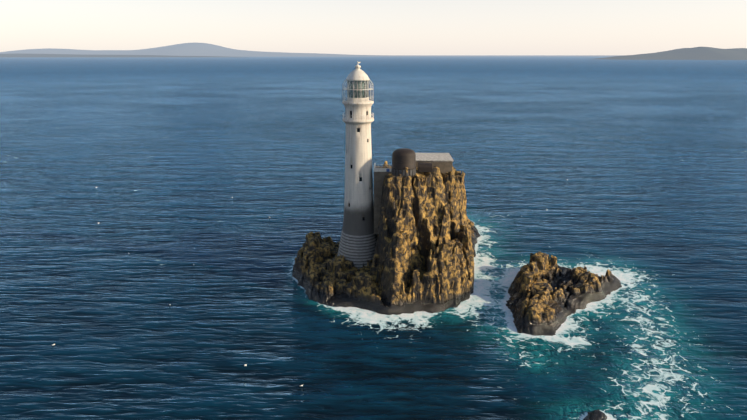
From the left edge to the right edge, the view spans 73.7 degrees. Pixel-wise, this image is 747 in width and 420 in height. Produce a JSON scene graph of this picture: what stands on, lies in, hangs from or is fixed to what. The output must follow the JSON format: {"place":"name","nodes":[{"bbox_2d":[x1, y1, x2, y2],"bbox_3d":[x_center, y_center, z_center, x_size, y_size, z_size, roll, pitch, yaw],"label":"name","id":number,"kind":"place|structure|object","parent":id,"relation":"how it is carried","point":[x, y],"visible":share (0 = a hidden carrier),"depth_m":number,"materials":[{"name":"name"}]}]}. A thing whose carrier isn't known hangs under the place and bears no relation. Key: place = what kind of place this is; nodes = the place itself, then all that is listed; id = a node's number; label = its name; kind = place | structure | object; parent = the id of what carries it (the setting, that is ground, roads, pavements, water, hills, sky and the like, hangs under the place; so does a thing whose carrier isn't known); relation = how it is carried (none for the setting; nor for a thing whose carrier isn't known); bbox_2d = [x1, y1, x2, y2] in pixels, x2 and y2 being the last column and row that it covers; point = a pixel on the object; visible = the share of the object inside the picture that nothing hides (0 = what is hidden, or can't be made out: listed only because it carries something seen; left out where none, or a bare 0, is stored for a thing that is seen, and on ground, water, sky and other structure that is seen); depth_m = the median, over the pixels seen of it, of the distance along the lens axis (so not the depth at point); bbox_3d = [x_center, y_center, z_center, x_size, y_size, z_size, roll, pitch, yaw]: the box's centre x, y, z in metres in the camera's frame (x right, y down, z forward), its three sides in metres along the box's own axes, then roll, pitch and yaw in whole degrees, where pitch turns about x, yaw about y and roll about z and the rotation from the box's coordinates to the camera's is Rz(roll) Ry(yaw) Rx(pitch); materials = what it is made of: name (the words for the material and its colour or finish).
{"place":"outdoors","nodes":[
{"label":"outdoors","id":0,"kind":"place"},
{"bbox_2d":[0,54,225,56],"bbox_3d":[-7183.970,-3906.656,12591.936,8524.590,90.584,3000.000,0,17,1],"label":"coastline","id":1,"kind":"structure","parent":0,"point":[40,55],"depth_m":11908.18,"materials":[{"name":"grey"}]},
{"bbox_2d":[0,43,624,56],"bbox_3d":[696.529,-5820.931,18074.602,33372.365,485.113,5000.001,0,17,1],"label":"distant hills","id":2,"kind":"structure","parent":0,"point":[194,49],"depth_m":17064.36,"materials":[{"name":"grey"}]},
{"bbox_2d":[0,55,746,419],"bbox_3d":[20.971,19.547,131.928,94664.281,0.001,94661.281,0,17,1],"label":"sea","id":3,"kind":"structure","parent":0,"point":[632,175],"depth_m":169.09,"materials":[{"name":"liquid"}]},
{"bbox_2d":[292,161,480,314],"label":"rock island","id":4,"kind":"structure","parent":3,"relation":"in","point":[428,235],"depth_m":123.79,"materials":[{"name":"brown stone"}]},
{"bbox_2d":[337,61,377,268],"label":"lighthouse tower","id":5,"kind":"structure","parent":4,"relation":"on","point":[358,240],"depth_m":127.62,"materials":[{"name":"paint"}]},
{"bbox_2d":[391,148,415,176],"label":"old tower stump","id":6,"kind":"object","parent":4,"relation":"on","point":[402,158],"visible":0.98,"depth_m":123.40,"materials":[{"name":"grey stone"}]},
{"bbox_2d":[374,153,453,233],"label":"building","id":7,"kind":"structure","parent":4,"relation":"on","point":[443,162],"depth_m":131.81,"materials":[{"name":"concrete"}]},
{"bbox_2d":[374,163,390,171],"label":"parapet wall and rail","id":8,"kind":"structure","parent":7,"relation":"on","point":[382,169],"depth_m":126.56,"materials":[{"name":"white paint"}]},
{"bbox_2d":[418,163,431,171],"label":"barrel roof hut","id":9,"kind":"object","parent":4,"relation":"on","point":[424,167],"visible":1,"depth_m":127.45,"materials":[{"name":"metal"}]},
{"bbox_2d":[506,251,621,335],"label":"rock islet","id":10,"kind":"object","parent":3,"relation":"in","point":[548,295],"visible":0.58,"depth_m":121.70,"materials":[{"name":"brown stone"}]},
{"bbox_2d":[583,409,606,419],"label":"awash rock","id":11,"kind":"object","parent":3,"relation":"in","point":[598,414],"visible":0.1,"depth_m":82.58,"materials":[{"name":"grey stone"}]},
{"bbox_2d":[0,0,746,54],"label":"sky","id":12,"kind":"structure","parent":0,"point":[349,27],"materials":[{"name":"white"}]},
{"bbox_2d":[595,47,746,59],"bbox_3d":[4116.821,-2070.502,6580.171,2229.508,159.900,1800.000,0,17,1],"label":"hill","id":13,"kind":"structure","parent":0,"point":[703,53],"depth_m":6146.88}
]}

